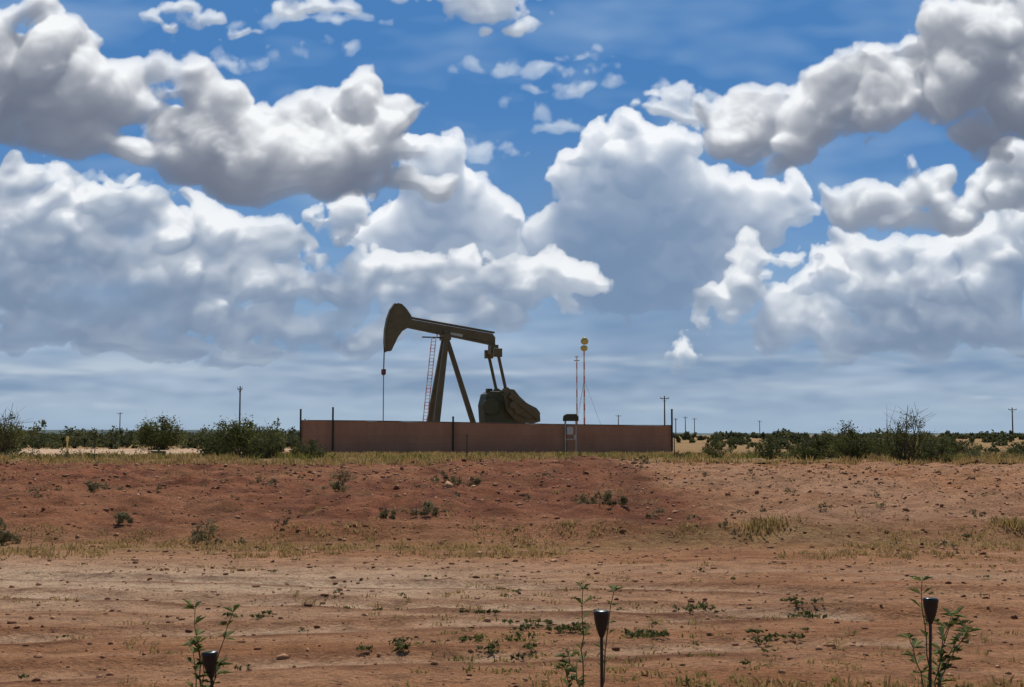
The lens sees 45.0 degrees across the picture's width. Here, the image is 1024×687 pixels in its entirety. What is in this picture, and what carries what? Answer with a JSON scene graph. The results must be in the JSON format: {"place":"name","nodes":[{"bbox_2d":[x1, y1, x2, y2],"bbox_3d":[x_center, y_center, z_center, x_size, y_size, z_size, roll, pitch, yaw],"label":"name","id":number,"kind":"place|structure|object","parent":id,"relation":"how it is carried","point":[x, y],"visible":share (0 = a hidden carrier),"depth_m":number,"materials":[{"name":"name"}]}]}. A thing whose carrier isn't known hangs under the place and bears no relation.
{"place":"outdoors","nodes":[
{"label":"outdoors","id":0,"kind":"place"},
{"bbox_2d":[2,450,1020,686],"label":"green grass","id":1,"kind":"structure","parent":0,"point":[301,457],"depth_m":19.52,"materials":[{"name":"green plant"}]},
{"bbox_2d":[0,0,1023,433],"bbox_3d":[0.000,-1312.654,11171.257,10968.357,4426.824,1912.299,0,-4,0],"label":"sky","id":2,"kind":"structure","parent":0,"point":[750,216],"depth_m":11599.54,"materials":[{"name":"blue"}]},
{"bbox_2d":[0,435,1023,686],"bbox_3d":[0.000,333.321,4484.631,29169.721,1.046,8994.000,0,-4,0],"label":"ground","id":3,"kind":"structure","parent":0,"point":[348,661],"depth_m":15.04,"materials":[{"name":"brown soil"}]},
{"bbox_2d":[0,427,22,453],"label":"mesquite bush","id":4,"kind":"object","parent":3,"relation":"on","point":[11,441],"visible":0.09,"depth_m":83.68,"materials":[{"name":"green plant"}]},
{"bbox_2d":[0,405,38,454],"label":"mesquite bush","id":5,"kind":"object","parent":3,"relation":"on","point":[4,437],"visible":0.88,"depth_m":79.74,"materials":[{"name":"green plant"}]},
{"bbox_2d":[66,436,68,451],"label":"pipeline marker","id":6,"kind":"object","parent":3,"relation":"on","point":[67,438],"visible":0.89,"depth_m":91.64,"materials":[{"name":"yellow paint"}]},
{"bbox_2d":[151,448,165,454],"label":"valve box","id":7,"kind":"object","parent":3,"relation":"on","point":[158,451],"visible":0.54,"depth_m":85.43,"materials":[{"name":"metal"}]},
{"bbox_2d":[127,409,190,449],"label":"mesquite bush","id":8,"kind":"object","parent":3,"relation":"on","point":[163,438],"visible":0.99,"depth_m":128.80,"materials":[{"name":"green plant"}]},
{"bbox_2d":[201,650,217,686],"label":"stake light","id":9,"kind":"object","parent":3,"relation":"on","point":[210,658],"visible":1,"depth_m":6.84,"materials":[{"name":"black plastic"}]},
{"bbox_2d":[181,599,239,686],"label":"weed plant","id":10,"kind":"object","parent":3,"relation":"on","point":[196,642],"visible":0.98,"depth_m":6.89,"materials":[{"name":"green plant"}]},
{"bbox_2d":[188,416,246,455],"bbox_3d":[-14.525,4.682,61.699,2.883,2.208,2.804,0,-4,0],"label":"mesquite bush","id":11,"kind":"object","parent":3,"relation":"on","point":[208,443],"visible":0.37,"depth_m":61.43,"materials":[{"name":"green plant"}]},
{"bbox_2d":[237,386,242,430],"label":"utility pole","id":12,"kind":"object","parent":3,"relation":"on","point":[240,389],"visible":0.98,"depth_m":249.72,"materials":[{"name":"brown wood"}]},
{"bbox_2d":[203,413,282,458],"bbox_3d":[-13.093,4.518,59.942,3.772,2.269,3.754,0,-4,0],"label":"mesquite bush","id":13,"kind":"object","parent":3,"relation":"on","point":[238,437],"visible":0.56,"depth_m":59.34,"materials":[{"name":"green plant"}]},
{"bbox_2d":[245,430,288,458],"bbox_3d":[-11.460,4.711,57.732,2.039,1.635,2.376,0,-4,0],"label":"mesquite bush","id":14,"kind":"object","parent":3,"relation":"on","point":[257,444],"visible":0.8,"depth_m":57.41,"materials":[{"name":"green plant"}]},
{"bbox_2d":[287,437,328,457],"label":"mesquite bush","id":15,"kind":"object","parent":3,"relation":"on","point":[295,450],"visible":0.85,"depth_m":61.49,"materials":[{"name":"green plant"}]},
{"bbox_2d":[381,303,539,422],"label":"pumpjack","id":16,"kind":"object","parent":3,"relation":"on","point":[505,404],"visible":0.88,"depth_m":108.33,"materials":[{"name":"green paint"}]},
{"bbox_2d":[299,407,672,453],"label":"screen fence","id":17,"kind":"object","parent":3,"relation":"on","point":[451,436],"visible":0.92,"depth_m":99.71,"materials":[{"name":"brown metal"}]},
{"bbox_2d":[1,557,989,686],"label":"creeping weeds","id":18,"kind":"object","parent":3,"relation":"on","point":[398,643],"visible":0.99,"depth_m":10.66,"materials":[{"name":"green plant"}]},
{"bbox_2d":[0,454,995,546],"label":"bank weeds","id":19,"kind":"object","parent":3,"relation":"on","point":[197,534],"visible":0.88,"depth_m":21.89,"materials":[{"name":"green plant"}]},
{"bbox_2d":[0,455,1023,686],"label":"stones","id":20,"kind":"object","parent":3,"relation":"on","point":[447,484],"visible":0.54,"depth_m":19.75,"materials":[{"name":"brown stone"}]},
{"bbox_2d":[3,418,1023,458],"bbox_3d":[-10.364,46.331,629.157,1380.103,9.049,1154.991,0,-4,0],"label":"scrub","id":21,"kind":"object","parent":3,"relation":"on","point":[77,439],"visible":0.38,"depth_m":154.08,"materials":[{"name":"green plant"}]},
{"bbox_2d":[563,414,578,451],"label":"electrical panel","id":22,"kind":"object","parent":3,"relation":"on","point":[571,417],"visible":0.96,"depth_m":97.76,"materials":[{"name":"metal"}]},
{"bbox_2d":[574,356,579,423],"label":"vent mast","id":23,"kind":"object","parent":3,"relation":"on","point":[576,357],"visible":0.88,"depth_m":111.96,"materials":[{"name":"grey metal"}]},
{"bbox_2d":[577,337,598,423],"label":"flare stack","id":24,"kind":"object","parent":3,"relation":"on","point":[584,342],"visible":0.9,"depth_m":112.03,"materials":[{"name":"yellow paint"}]},
{"bbox_2d":[553,582,623,686],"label":"weed plant","id":25,"kind":"object","parent":3,"relation":"on","point":[581,656],"visible":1,"depth_m":6.96,"materials":[{"name":"green plant"}]},
{"bbox_2d":[593,610,609,686],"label":"stake light","id":26,"kind":"object","parent":3,"relation":"on","point":[601,618],"visible":1,"depth_m":6.88,"materials":[{"name":"black plastic"}]},
{"bbox_2d":[660,396,668,424],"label":"utility pole","id":27,"kind":"object","parent":3,"relation":"on","point":[664,398],"visible":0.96,"depth_m":299.57,"materials":[{"name":"brown wood"}]},
{"bbox_2d":[672,450,690,458],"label":"mesquite bush","id":28,"kind":"object","parent":3,"relation":"on","point":[686,453],"visible":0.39,"depth_m":59.63,"materials":[{"name":"green plant"}]},
{"bbox_2d":[696,438,733,457],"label":"mesquite bush","id":29,"kind":"object","parent":3,"relation":"on","point":[709,450],"visible":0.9,"depth_m":61.69,"materials":[{"name":"green plant"}]},
{"bbox_2d":[748,435,790,459],"bbox_3d":[12.029,4.824,57.809,2.152,1.411,2.454,0,-4,0],"label":"mesquite bush","id":30,"kind":"object","parent":3,"relation":"on","point":[766,452],"visible":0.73,"depth_m":57.56,"materials":[{"name":"green plant"}]},
{"bbox_2d":[782,431,830,460],"bbox_3d":[13.182,4.529,54.840,2.204,1.408,1.935,-3,-5,32],"label":"mesquite bush","id":31,"kind":"object","parent":3,"relation":"on","point":[810,450],"visible":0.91,"depth_m":54.55,"materials":[{"name":"green plant"}]},
{"bbox_2d":[601,457,1022,464],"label":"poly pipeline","id":32,"kind":"object","parent":3,"relation":"on","point":[855,464],"visible":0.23,"depth_m":48.28,"materials":[{"name":"black plastic"}]},
{"bbox_2d":[814,429,850,457],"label":"mesquite bush","id":33,"kind":"object","parent":3,"relation":"on","point":[828,436],"visible":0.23,"depth_m":59.70,"materials":[{"name":"green plant"}]},
{"bbox_2d":[825,420,885,460],"bbox_3d":[14.586,4.170,52.795,2.726,1.826,2.256,3,-5,-38],"label":"mesquite bush","id":34,"kind":"object","parent":3,"relation":"on","point":[854,448],"visible":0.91,"depth_m":52.72,"materials":[{"name":"green plant"}]},
{"bbox_2d":[863,433,903,456],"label":"mesquite bush","id":35,"kind":"object","parent":3,"relation":"on","point":[882,443],"visible":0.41,"depth_m":63.51,"materials":[{"name":"green plant"}]},
{"bbox_2d":[880,432,918,452],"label":"mesquite bush","id":36,"kind":"object","parent":3,"relation":"on","point":[901,443],"visible":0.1,"depth_m":71.27,"materials":[{"name":"green plant"}]},
{"bbox_2d":[874,402,936,461],"bbox_3d":[16.403,3.765,51.877,2.842,2.682,2.548,0,-4,0],"label":"mesquite bush","id":37,"kind":"object","parent":3,"relation":"on","point":[897,454],"visible":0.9,"depth_m":51.65,"materials":[{"name":"green plant"}]},
{"bbox_2d":[922,597,938,686],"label":"stake light","id":38,"kind":"object","parent":3,"relation":"on","point":[930,605],"visible":1,"depth_m":7.18,"materials":[{"name":"black plastic"}]},
{"bbox_2d":[908,434,962,463],"bbox_3d":[17.889,4.509,52.794,2.143,1.823,2.232,3,-5,-33],"label":"mesquite bush","id":39,"kind":"object","parent":3,"relation":"on","point":[932,455],"visible":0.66,"depth_m":52.57,"materials":[{"name":"green plant"}]},
{"bbox_2d":[916,431,958,451],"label":"mesquite bush","id":40,"kind":"object","parent":3,"relation":"on","point":[945,438],"visible":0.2,"depth_m":79.45,"materials":[{"name":"green plant"}]},
{"bbox_2d":[922,439,955,456],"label":"mesquite bush","id":41,"kind":"object","parent":3,"relation":"on","point":[949,448],"visible":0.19,"depth_m":59.46,"materials":[{"name":"green plant"}]},
{"bbox_2d":[897,575,981,686],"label":"weed plant","id":42,"kind":"object","parent":3,"relation":"on","point":[940,651],"visible":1,"depth_m":7.25,"materials":[{"name":"green plant"}]},
{"bbox_2d":[938,435,982,453],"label":"mesquite bush","id":43,"kind":"object","parent":3,"relation":"on","point":[959,450],"visible":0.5,"depth_m":67.32,"materials":[{"name":"green plant"}]},
{"bbox_2d":[1008,408,1016,435],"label":"utility pole","id":44,"kind":"object","parent":3,"relation":"on","point":[1012,409],"visible":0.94,"depth_m":349.22,"materials":[{"name":"brown wood"}]},
{"bbox_2d":[1002,436,1023,454],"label":"mesquite bush","id":45,"kind":"object","parent":3,"relation":"on","point":[1014,450],"visible":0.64,"depth_m":69.84,"materials":[{"name":"green plant"}]},
{"bbox_2d":[0,449,1023,686],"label":"dry grass","id":46,"kind":"structure","parent":0,"point":[755,525],"depth_m":19.35,"materials":[{"name":"beige plant"}]},
{"bbox_2d":[9,430,1023,434],"bbox_3d":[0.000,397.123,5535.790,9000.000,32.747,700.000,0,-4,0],"label":"distant hills","id":47,"kind":"structure","parent":0,"point":[58,432],"depth_m":5235.51,"materials":[{"name":"green plant"}]}
]}

